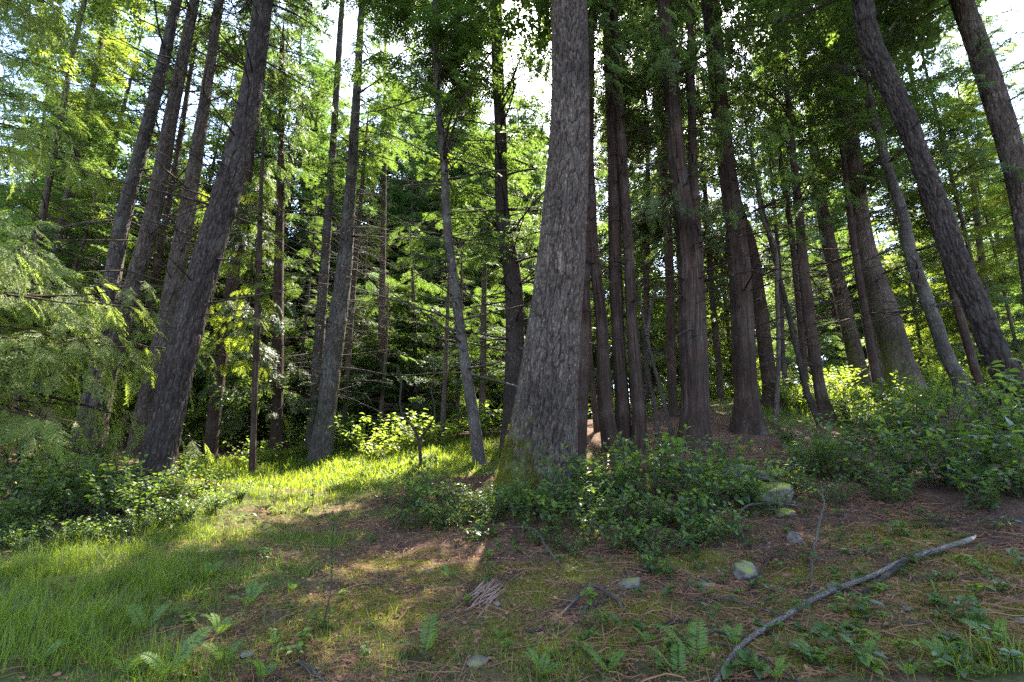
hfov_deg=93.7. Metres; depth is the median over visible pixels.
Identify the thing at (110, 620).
wood fern
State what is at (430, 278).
background conifer
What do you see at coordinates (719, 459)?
salal shrub
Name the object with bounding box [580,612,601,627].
herb
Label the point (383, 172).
young hemlock
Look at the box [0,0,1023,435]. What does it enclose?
sky
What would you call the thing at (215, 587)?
herb
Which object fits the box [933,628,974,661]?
herb
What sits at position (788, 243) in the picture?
background conifer
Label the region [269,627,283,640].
herb
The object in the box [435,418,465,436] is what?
understory bush
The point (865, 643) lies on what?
wood fern
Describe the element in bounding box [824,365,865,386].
understory bush
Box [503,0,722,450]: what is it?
cedar trunk
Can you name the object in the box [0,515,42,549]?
salal shrub
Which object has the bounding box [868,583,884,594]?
herb
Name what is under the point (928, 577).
herb
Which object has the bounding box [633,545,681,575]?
salal shrub
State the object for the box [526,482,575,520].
salal shrub
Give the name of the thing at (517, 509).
salal shrub
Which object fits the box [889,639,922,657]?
herb
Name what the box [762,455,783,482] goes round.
salal shoot
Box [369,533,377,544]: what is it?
herb
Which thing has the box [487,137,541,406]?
background conifer
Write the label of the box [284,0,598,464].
grey hemlock
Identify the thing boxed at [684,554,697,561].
herb
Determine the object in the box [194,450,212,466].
salal shrub
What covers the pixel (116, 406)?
young conifer
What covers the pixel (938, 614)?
herb
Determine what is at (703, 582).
rock
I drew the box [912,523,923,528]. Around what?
salal seedling
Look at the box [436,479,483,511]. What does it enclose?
salal shrub
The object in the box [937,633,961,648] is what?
herb
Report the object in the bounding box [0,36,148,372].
background conifer
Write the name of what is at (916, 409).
salal shrub
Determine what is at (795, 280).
thin cedar
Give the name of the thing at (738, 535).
salal shrub
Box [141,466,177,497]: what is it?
salal shrub
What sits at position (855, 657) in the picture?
herb
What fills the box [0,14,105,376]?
background conifer
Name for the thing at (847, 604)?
salal seedling
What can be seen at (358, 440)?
understory bush
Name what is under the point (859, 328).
background conifer
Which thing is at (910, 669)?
wood fern
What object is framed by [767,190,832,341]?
background conifer
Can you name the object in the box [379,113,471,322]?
background conifer
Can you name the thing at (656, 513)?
salal shrub
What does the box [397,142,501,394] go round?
background conifer
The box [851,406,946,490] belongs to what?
salal shrub
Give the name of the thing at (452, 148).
background conifer
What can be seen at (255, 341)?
drooping cedar
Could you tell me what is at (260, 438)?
understory bush
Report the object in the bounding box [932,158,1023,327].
background conifer
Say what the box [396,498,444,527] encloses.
salal shrub
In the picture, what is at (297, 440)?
understory bush
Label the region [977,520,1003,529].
herb
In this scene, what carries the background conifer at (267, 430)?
on the ground at (720, 425)
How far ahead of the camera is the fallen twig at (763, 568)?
4.00 m
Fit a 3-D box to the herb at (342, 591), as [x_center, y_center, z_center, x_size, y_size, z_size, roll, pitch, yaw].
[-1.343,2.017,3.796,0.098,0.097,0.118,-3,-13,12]
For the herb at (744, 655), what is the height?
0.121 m
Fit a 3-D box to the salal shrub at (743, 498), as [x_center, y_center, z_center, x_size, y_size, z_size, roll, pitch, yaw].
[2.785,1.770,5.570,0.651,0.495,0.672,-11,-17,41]
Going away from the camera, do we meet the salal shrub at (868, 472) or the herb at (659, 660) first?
the herb at (659, 660)
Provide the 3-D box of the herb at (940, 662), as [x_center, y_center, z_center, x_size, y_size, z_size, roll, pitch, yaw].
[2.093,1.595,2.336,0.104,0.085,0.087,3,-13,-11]
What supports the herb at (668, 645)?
on the ground at (720, 425)
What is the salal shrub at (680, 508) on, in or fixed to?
on the ground at (720, 425)
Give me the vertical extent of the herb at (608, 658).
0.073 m
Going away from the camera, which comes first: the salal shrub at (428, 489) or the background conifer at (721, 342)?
the salal shrub at (428, 489)
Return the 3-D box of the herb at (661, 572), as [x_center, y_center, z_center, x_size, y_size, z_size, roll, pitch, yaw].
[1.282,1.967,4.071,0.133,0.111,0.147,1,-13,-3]
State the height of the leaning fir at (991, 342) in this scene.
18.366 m
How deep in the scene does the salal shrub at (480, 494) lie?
6.78 m
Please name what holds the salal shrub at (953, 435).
on the ground at (720, 425)
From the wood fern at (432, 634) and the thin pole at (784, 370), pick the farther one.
the thin pole at (784, 370)
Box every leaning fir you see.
[23,0,377,491]
[654,0,1023,429]
[821,0,1023,309]
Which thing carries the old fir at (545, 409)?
on the ground at (720, 425)
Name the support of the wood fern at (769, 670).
on the ground at (720, 425)
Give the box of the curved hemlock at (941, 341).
[720,1,1021,397]
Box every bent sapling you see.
[610,294,680,441]
[623,281,678,441]
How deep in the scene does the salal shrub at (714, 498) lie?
5.49 m
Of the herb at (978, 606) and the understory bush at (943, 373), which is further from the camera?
the understory bush at (943, 373)
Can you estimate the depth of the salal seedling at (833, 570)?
3.78 m
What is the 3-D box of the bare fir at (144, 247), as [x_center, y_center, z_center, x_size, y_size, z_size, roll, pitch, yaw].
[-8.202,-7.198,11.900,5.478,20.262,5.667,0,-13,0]
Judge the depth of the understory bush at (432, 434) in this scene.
11.48 m
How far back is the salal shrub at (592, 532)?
4.96 m
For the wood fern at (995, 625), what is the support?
on the ground at (720, 425)
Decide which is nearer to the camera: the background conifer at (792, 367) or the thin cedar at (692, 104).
the thin cedar at (692, 104)
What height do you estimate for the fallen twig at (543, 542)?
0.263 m
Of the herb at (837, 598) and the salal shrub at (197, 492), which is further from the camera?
the salal shrub at (197, 492)
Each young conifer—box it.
[0,181,119,445]
[1,171,189,433]
[53,189,257,438]
[178,168,309,449]
[193,180,369,444]
[269,220,409,436]
[297,282,465,438]
[385,204,505,431]
[702,200,787,397]
[756,216,869,391]
[850,165,1023,385]
[908,138,1023,371]
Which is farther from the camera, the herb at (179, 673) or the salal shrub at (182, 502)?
the salal shrub at (182, 502)
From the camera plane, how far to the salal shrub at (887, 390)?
10.19 m
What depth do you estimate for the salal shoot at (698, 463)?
6.17 m
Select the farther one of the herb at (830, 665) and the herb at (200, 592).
the herb at (200, 592)
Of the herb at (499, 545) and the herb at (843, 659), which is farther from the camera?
the herb at (499, 545)
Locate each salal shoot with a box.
[402,476,413,502]
[435,477,448,504]
[510,465,522,513]
[536,475,554,500]
[571,448,589,479]
[590,457,605,502]
[621,447,642,483]
[634,474,652,504]
[656,434,679,492]
[683,462,696,508]
[693,457,712,480]
[723,464,737,498]
[747,477,761,507]
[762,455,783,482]
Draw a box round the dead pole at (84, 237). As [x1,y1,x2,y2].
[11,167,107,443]
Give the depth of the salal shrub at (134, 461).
6.74 m
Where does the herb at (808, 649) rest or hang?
on the ground at (720, 425)
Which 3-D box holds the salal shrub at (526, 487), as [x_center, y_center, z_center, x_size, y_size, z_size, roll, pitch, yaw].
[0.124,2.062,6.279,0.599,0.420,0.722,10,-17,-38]
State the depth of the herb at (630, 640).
2.91 m
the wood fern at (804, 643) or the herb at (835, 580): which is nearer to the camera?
the wood fern at (804, 643)
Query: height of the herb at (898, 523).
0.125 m
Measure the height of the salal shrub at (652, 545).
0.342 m
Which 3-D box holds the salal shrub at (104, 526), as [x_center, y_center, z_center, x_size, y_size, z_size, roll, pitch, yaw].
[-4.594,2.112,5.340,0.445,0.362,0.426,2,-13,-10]
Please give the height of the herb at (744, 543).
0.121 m
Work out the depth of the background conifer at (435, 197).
26.17 m
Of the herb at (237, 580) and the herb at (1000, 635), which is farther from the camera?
the herb at (237, 580)
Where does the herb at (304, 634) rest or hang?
on the ground at (720, 425)
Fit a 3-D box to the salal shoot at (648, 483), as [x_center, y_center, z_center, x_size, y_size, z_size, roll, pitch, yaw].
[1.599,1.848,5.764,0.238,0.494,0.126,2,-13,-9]
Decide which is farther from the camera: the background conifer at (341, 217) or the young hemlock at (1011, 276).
the background conifer at (341, 217)
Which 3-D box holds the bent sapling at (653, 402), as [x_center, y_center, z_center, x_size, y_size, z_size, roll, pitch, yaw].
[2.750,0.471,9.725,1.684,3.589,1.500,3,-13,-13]
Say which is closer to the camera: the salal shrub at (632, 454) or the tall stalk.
the tall stalk
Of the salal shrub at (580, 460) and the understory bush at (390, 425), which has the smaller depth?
the salal shrub at (580, 460)
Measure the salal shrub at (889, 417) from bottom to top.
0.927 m
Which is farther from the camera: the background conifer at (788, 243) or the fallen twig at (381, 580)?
the background conifer at (788, 243)
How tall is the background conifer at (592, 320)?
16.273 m
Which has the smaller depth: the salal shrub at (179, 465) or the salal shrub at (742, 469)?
the salal shrub at (742, 469)
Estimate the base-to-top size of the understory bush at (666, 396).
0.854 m
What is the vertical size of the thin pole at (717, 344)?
15.279 m
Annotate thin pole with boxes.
[637,24,764,399]
[699,65,838,427]
[742,71,827,393]
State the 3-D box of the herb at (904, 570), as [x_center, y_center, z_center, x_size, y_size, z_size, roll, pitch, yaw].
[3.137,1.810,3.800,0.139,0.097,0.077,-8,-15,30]
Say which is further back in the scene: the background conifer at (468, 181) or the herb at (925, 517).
the background conifer at (468, 181)
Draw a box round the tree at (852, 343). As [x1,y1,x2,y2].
[741,3,924,385]
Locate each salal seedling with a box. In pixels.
[790,597,800,606]
[810,622,837,636]
[823,566,841,575]
[833,545,855,555]
[836,596,870,609]
[840,620,865,627]
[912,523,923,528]
[921,531,934,537]
[942,531,953,535]
[954,532,968,537]
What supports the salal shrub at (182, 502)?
on the ground at (720, 425)
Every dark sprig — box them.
[266,478,280,503]
[305,482,317,506]
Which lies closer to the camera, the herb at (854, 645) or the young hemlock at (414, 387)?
the herb at (854, 645)
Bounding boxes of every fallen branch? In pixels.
[713,535,975,681]
[861,551,919,593]
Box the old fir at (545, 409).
[409,0,673,500]
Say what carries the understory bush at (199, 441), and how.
on the ground at (720, 425)
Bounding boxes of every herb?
[178,661,198,677]
[182,617,198,624]
[183,612,198,622]
[194,588,211,602]
[207,579,230,596]
[223,573,248,591]
[230,548,241,557]
[249,548,260,554]
[259,547,272,554]
[260,549,272,560]
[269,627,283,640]
[276,641,302,657]
[285,597,299,607]
[289,645,310,658]
[294,627,311,642]
[319,618,335,630]
[339,589,348,598]
[360,641,371,654]
[366,619,381,627]
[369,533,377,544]
[387,507,402,516]
[464,594,473,605]
[481,549,493,561]
[482,571,495,581]
[492,538,503,551]
[500,638,514,648]
[510,536,519,544]
[544,646,565,661]
[554,554,564,560]
[566,564,582,571]
[572,627,599,640]
[575,637,593,654]
[580,532,594,541]
[580,587,597,605]
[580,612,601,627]
[593,608,619,628]
[594,652,618,662]
[600,614,609,624]
[609,614,629,630]
[623,636,644,646]
[627,587,642,595]
[632,619,647,635]
[636,585,648,596]
[648,648,679,667]
[654,660,668,677]
[656,569,670,576]
[659,559,671,571]
[662,581,679,594]
[662,637,687,652]
[663,637,685,650]
[664,642,671,652]
[668,569,676,579]
[669,625,688,637]
[669,631,698,652]
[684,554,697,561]
[689,579,718,596]
[690,560,701,568]
[692,543,705,557]
[693,602,721,621]
[708,567,729,581]
[721,658,747,679]
[722,618,733,624]
[727,587,745,593]
[728,592,736,602]
[734,649,762,672]
[742,537,754,546]
[744,507,759,518]
[745,578,759,588]
[746,662,769,679]
[749,658,770,670]
[752,615,778,637]
[757,586,784,605]
[758,575,781,591]
[762,596,771,602]
[769,634,800,653]
[771,560,786,570]
[777,621,784,629]
[786,645,811,660]
[792,578,804,584]
[792,621,807,635]
[793,596,810,613]
[794,546,818,565]
[797,644,810,662]
[799,633,811,641]
[800,642,823,654]
[802,499,815,512]
[804,652,827,667]
[807,628,825,646]
[809,589,828,596]
[821,623,846,645]
[825,660,838,676]
[827,601,841,611]
[830,573,845,592]
[831,503,848,514]
[832,591,846,601]
[838,626,854,643]
[838,646,864,667]
[838,656,859,666]
[843,615,868,628]
[847,592,885,618]
[850,568,868,579]
[850,643,887,670]
[852,607,875,623]
[853,593,867,604]
[853,627,880,640]
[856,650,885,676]
[858,544,882,556]
[867,641,882,650]
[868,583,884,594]
[875,582,895,593]
[876,610,891,618]
[879,523,897,534]
[884,539,895,549]
[888,520,908,531]
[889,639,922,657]
[892,548,922,565]
[900,564,916,574]
[902,658,918,670]
[909,512,935,527]
[911,556,929,564]
[916,663,943,675]
[922,571,940,580]
[925,591,953,611]
[925,595,940,607]
[929,610,945,619]
[930,570,957,579]
[931,641,980,671]
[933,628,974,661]
[933,658,954,675]
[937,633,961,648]
[940,599,970,623]
[942,657,975,677]
[944,647,971,659]
[945,572,956,581]
[947,601,964,609]
[953,554,971,562]
[955,595,989,615]
[958,612,987,633]
[959,555,976,566]
[962,635,995,660]
[964,583,996,597]
[966,559,983,572]
[966,612,989,632]
[969,661,998,677]
[970,610,1005,636]
[971,601,987,609]
[976,562,1004,575]
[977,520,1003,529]
[981,571,1017,589]
[991,631,1023,647]
[997,580,1011,591]
[999,516,1022,529]
[999,647,1023,667]
[999,648,1023,665]
[1006,548,1023,568]
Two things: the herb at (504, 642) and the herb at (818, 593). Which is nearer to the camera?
the herb at (504, 642)
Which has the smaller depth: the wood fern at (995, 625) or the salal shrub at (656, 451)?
the wood fern at (995, 625)
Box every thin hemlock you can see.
[871,14,1023,322]
[904,0,1023,300]
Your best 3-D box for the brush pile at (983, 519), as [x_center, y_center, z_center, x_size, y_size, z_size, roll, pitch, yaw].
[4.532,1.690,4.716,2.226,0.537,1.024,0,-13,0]
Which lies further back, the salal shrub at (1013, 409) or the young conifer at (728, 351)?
the young conifer at (728, 351)
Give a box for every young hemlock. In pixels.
[336,44,453,433]
[340,213,496,432]
[422,231,494,439]
[450,167,534,433]
[592,121,714,410]
[774,3,990,377]
[881,61,1023,382]
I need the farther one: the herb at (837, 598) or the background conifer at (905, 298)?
the background conifer at (905, 298)
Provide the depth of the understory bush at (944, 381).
13.00 m
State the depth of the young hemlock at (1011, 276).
15.28 m
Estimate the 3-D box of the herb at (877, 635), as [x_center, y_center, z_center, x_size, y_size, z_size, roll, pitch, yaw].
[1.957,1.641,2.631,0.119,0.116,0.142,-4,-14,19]
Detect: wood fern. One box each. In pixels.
[12,638,69,666]
[61,620,106,641]
[100,615,125,626]
[107,652,158,676]
[125,602,172,629]
[139,626,212,676]
[169,606,187,614]
[196,560,223,577]
[200,638,245,663]
[201,612,240,634]
[228,580,267,605]
[248,659,287,678]
[266,632,282,642]
[287,581,299,588]
[397,612,447,655]
[440,564,456,576]
[492,627,510,638]
[521,647,560,676]
[585,648,626,673]
[633,627,658,641]
[644,641,698,678]
[650,618,720,663]
[719,623,743,644]
[741,652,764,668]
[756,654,791,679]
[792,638,837,665]
[837,632,875,654]
[891,661,923,675]
[919,637,956,653]
[960,618,1007,642]
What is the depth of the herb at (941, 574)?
3.58 m
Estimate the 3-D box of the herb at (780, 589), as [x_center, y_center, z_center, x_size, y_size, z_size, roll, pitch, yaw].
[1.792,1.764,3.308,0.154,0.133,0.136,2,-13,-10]
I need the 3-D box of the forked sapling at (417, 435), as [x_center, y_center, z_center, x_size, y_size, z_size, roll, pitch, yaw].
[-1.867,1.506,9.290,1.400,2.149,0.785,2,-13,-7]
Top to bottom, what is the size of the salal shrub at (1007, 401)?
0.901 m
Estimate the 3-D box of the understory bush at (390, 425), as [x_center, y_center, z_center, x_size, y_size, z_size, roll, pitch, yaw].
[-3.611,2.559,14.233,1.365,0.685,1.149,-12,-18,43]
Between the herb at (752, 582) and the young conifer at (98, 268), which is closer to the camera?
the herb at (752, 582)
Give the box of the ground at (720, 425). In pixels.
[0,385,1023,681]
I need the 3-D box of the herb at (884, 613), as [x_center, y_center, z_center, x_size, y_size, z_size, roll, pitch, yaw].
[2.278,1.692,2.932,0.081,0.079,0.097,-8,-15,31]
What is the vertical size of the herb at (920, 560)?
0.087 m
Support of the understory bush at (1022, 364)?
on the ground at (720, 425)
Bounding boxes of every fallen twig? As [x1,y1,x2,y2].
[295,660,325,681]
[345,576,409,587]
[423,615,486,621]
[507,526,562,566]
[521,627,543,633]
[554,584,627,624]
[578,599,607,616]
[656,619,727,636]
[687,597,789,619]
[689,630,748,637]
[710,642,801,681]
[732,502,821,526]
[748,553,774,590]
[809,483,824,593]
[850,539,897,559]
[881,621,937,628]
[929,579,943,620]
[960,528,1023,538]
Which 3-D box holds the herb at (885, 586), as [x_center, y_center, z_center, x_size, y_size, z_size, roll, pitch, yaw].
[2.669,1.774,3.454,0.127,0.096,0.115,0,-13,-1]
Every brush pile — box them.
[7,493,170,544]
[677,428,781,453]
[734,519,878,567]
[746,480,979,534]
[857,483,1023,537]
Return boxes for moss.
[7,472,1023,681]
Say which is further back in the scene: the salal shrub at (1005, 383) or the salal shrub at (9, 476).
the salal shrub at (1005, 383)
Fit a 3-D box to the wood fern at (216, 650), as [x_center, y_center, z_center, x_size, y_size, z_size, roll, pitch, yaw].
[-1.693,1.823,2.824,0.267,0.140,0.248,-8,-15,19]
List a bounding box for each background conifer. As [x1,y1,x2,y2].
[0,1,186,424]
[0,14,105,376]
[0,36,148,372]
[0,94,104,444]
[1,159,29,191]
[2,127,49,255]
[61,72,288,423]
[68,130,200,434]
[117,184,312,444]
[142,10,314,443]
[143,120,194,316]
[192,147,302,399]
[198,0,377,444]
[238,300,292,437]
[241,53,357,438]
[268,126,402,431]
[270,69,378,437]
[285,260,310,435]
[287,115,373,350]
[306,86,439,426]
[343,226,453,434]
[356,76,441,374]
[359,83,472,322]
[359,102,434,397]
[362,104,444,401]
[368,291,429,429]
[369,256,502,435]
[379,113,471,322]
[386,153,474,394]
[396,131,490,353]
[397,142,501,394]
[418,98,499,294]
[420,241,505,428]
[421,147,538,425]
[421,182,502,427]
[438,126,503,359]
[439,135,541,425]
[478,181,591,418]
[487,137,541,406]
[488,147,596,392]
[493,88,548,260]
[512,128,595,340]
[588,216,627,418]
[589,282,630,397]
[590,10,794,361]
[590,111,677,403]
[591,103,725,405]
[650,191,757,404]
[656,275,781,403]
[709,234,757,390]
[723,160,797,385]
[753,155,848,382]
[761,211,824,377]
[763,113,866,370]
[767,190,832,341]
[771,278,833,388]
[773,284,840,387]
[798,148,918,378]
[810,182,904,368]
[818,275,863,365]
[852,193,932,372]
[880,214,991,387]
[881,181,977,385]
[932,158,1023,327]
[937,207,1023,387]
[948,73,1023,373]
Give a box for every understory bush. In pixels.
[20,415,66,445]
[42,424,70,443]
[178,414,205,450]
[182,431,223,451]
[195,426,248,451]
[223,436,287,464]
[231,433,248,445]
[237,427,268,444]
[266,420,306,447]
[287,441,310,458]
[307,412,370,450]
[336,425,398,453]
[348,420,373,438]
[354,440,400,458]
[360,412,409,441]
[372,418,408,434]
[379,425,429,453]
[384,408,458,446]
[399,412,438,436]
[407,415,468,446]
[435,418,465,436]
[453,407,489,429]
[461,403,502,436]
[588,390,629,405]
[630,398,659,419]
[649,393,667,407]
[654,382,680,407]
[654,386,679,406]
[723,372,760,392]
[758,378,814,409]
[798,368,869,394]
[800,383,845,404]
[808,372,841,386]
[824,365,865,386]
[915,355,966,388]
[920,359,980,385]
[924,372,968,387]
[981,363,1023,383]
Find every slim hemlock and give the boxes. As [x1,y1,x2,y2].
[0,0,183,445]
[0,0,185,444]
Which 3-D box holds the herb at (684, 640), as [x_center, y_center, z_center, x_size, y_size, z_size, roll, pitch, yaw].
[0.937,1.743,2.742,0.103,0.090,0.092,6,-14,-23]
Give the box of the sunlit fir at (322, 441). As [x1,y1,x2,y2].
[254,0,459,463]
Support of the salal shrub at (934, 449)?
on the ground at (720, 425)
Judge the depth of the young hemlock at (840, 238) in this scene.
16.10 m
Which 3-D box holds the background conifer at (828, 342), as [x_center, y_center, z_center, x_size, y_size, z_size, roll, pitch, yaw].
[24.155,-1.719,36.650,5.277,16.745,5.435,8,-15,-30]
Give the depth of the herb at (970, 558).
3.75 m
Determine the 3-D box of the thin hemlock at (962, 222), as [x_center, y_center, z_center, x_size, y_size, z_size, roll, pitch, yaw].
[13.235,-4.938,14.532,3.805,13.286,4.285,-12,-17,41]
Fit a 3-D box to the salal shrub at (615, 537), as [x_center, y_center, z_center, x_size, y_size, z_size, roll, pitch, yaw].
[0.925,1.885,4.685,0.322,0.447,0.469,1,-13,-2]
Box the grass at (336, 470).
[0,382,1023,681]
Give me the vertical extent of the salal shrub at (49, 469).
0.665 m
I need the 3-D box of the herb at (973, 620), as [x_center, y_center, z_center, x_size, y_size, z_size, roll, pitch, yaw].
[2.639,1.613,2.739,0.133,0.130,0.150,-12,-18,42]
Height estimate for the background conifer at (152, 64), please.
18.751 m
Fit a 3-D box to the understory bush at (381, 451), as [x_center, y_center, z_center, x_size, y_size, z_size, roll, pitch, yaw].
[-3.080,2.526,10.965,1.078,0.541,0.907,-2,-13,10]
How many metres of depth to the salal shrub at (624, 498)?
5.34 m
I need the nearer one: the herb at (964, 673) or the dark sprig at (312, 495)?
the herb at (964, 673)
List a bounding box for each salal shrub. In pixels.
[0,430,58,473]
[0,453,46,498]
[0,461,34,494]
[0,470,81,524]
[0,490,60,535]
[0,497,83,537]
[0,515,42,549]
[0,520,59,554]
[1,456,106,506]
[17,434,98,475]
[27,449,133,501]
[29,470,113,524]
[38,515,99,550]
[55,434,139,478]
[59,476,148,523]
[72,453,170,509]
[78,512,124,542]
[88,450,140,480]
[100,480,168,520]
[107,466,182,508]
[113,506,168,538]
[139,498,184,527]
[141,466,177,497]
[147,473,196,507]
[156,458,196,490]
[165,492,208,522]
[174,492,195,512]
[177,446,209,476]
[182,473,215,498]
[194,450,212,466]
[196,490,232,513]
[199,462,232,489]
[205,484,234,504]
[229,481,253,499]
[369,470,400,506]
[376,505,425,528]
[386,476,441,511]
[395,446,438,493]
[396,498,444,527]
[401,469,478,518]
[410,475,459,501]
[416,495,487,528]
[422,505,461,530]
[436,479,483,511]
[454,509,503,543]
[455,482,526,512]
[456,480,501,504]
[461,492,511,526]
[476,471,516,520]
[478,482,543,523]
[497,481,548,508]
[501,489,535,529]
[504,478,570,515]
[517,520,565,545]
[522,482,605,534]
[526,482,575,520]
[529,443,584,506]
[539,473,608,514]
[548,491,630,534]
[548,531,604,554]
[552,454,634,502]
[562,499,609,546]
[570,485,638,518]
[573,447,616,481]
[574,463,632,499]
[582,448,665,502]
[589,431,635,482]
[589,512,621,554]
[595,434,687,481]
[595,511,661,553]
[598,471,642,526]
[599,488,672,530]
[604,463,704,500]
[608,521,700,557]
[610,516,657,542]
[622,492,696,526]
[628,424,715,500]
[629,432,707,480]
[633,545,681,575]
[640,488,713,532]
[653,516,716,554]
[656,459,754,504]
[657,504,727,547]
[659,483,743,530]
[668,473,738,513]
[678,443,743,479]
[680,454,755,489]
[691,512,743,546]
[692,435,755,467]
[708,456,779,492]
[718,472,773,512]
[721,472,780,507]
[723,502,759,542]
[728,481,830,514]
[756,439,824,472]
[762,416,817,447]
[769,457,819,495]
[781,436,834,478]
[794,425,878,482]
[796,411,852,456]
[796,472,861,506]
[819,416,887,451]
[823,390,873,423]
[823,427,938,488]
[840,396,915,450]
[843,458,927,506]
[849,377,911,416]
[850,383,880,423]
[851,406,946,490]
[871,397,953,450]
[872,379,953,419]
[889,436,981,491]
[890,370,918,402]
[908,379,942,421]
[908,421,1023,494]
[909,403,1005,453]
[918,374,964,417]
[929,455,1023,515]
[936,415,1023,498]
[939,385,997,420]
[942,395,1022,451]
[949,446,1023,498]
[955,376,1023,429]
[963,369,992,405]
[969,355,1023,438]
[971,405,1023,453]
[980,386,1023,426]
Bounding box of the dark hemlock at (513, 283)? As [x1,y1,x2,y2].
[364,0,634,449]
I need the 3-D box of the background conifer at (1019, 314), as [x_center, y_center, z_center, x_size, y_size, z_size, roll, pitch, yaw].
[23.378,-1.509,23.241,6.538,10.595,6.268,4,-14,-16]
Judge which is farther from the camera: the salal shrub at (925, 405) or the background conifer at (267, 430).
the background conifer at (267, 430)
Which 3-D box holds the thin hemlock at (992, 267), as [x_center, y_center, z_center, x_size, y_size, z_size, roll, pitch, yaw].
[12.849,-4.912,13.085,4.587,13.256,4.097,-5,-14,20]
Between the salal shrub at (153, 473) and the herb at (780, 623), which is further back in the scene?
the salal shrub at (153, 473)
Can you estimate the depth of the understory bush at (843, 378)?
12.82 m
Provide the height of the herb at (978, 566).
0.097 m
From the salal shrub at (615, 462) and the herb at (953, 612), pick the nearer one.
the herb at (953, 612)
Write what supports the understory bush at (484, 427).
on the ground at (720, 425)
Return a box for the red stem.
[822,2,1015,389]
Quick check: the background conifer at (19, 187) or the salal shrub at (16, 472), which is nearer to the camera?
the salal shrub at (16, 472)
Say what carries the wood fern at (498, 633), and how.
on the ground at (720, 425)
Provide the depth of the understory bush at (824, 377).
13.84 m
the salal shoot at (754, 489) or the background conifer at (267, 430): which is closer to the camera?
the salal shoot at (754, 489)
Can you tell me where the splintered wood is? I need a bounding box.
[455,578,505,618]
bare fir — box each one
[3,0,285,454]
[5,0,302,459]
[58,0,317,458]
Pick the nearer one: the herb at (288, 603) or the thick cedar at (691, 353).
the herb at (288, 603)
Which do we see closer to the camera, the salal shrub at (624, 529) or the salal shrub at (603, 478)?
the salal shrub at (624, 529)
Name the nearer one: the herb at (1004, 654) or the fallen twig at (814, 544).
the herb at (1004, 654)
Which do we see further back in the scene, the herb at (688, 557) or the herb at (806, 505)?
the herb at (806, 505)
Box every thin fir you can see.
[266,0,393,449]
[297,98,394,439]
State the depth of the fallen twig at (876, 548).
4.22 m
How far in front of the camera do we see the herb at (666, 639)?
2.78 m
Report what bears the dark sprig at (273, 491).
on the ground at (720, 425)
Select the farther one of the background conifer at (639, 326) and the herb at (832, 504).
the background conifer at (639, 326)
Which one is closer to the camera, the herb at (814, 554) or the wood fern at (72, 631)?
the wood fern at (72, 631)
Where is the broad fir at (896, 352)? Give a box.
[751,2,977,392]
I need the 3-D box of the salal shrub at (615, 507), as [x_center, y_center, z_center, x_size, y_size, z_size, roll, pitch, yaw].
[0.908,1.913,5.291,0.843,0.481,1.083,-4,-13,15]
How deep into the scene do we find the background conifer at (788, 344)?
30.45 m
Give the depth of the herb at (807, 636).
2.71 m
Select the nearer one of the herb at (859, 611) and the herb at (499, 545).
the herb at (859, 611)
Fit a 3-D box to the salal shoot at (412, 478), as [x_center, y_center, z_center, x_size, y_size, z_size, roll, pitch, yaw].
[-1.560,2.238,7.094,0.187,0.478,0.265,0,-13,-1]
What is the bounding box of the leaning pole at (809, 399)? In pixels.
[719,155,854,425]
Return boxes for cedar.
[0,0,216,500]
[103,0,275,447]
[124,0,347,458]
[195,11,337,451]
[199,127,294,474]
[550,51,640,431]
[591,0,822,450]
[597,1,726,416]
[624,0,802,439]
[629,0,887,435]
[736,29,872,402]
[789,2,940,399]
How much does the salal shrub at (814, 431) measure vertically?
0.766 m
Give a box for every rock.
[239,650,253,657]
[466,654,488,666]
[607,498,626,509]
[619,577,639,588]
[700,580,714,587]
[713,484,731,493]
[723,464,769,480]
[732,560,758,581]
[746,482,793,506]
[766,468,784,476]
[774,508,795,517]
[786,532,803,543]
[826,583,842,592]
[901,605,914,610]
[1012,617,1023,622]
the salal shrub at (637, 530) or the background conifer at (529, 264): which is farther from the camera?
the background conifer at (529, 264)
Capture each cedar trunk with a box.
[485,0,656,457]
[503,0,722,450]
[507,0,665,461]
[585,0,711,453]
[656,7,821,408]
[700,0,925,425]
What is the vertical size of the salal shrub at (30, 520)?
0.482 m
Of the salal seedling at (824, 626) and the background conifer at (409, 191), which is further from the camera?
the background conifer at (409, 191)
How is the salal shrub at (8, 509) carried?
on the ground at (720, 425)
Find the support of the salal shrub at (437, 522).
on the ground at (720, 425)
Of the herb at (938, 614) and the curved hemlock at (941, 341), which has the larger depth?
the curved hemlock at (941, 341)
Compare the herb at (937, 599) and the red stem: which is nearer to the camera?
the herb at (937, 599)
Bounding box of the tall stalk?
[306,512,339,630]
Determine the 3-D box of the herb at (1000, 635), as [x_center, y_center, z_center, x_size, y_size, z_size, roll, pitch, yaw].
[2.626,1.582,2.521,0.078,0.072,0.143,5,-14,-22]
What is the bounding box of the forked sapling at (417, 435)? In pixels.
[379,364,449,468]
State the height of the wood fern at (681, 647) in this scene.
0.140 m
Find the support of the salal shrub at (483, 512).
on the ground at (720, 425)
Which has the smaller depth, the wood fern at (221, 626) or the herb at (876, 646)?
the herb at (876, 646)
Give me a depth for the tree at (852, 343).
15.04 m
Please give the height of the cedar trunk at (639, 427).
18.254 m
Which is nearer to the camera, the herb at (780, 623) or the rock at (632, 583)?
the herb at (780, 623)
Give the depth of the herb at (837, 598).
3.33 m
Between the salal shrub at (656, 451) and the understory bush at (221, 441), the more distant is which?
the understory bush at (221, 441)
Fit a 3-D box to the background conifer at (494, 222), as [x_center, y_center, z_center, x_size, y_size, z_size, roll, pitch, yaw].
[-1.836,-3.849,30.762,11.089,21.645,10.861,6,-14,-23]
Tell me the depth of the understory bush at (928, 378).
12.55 m
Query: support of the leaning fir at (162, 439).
on the ground at (720, 425)

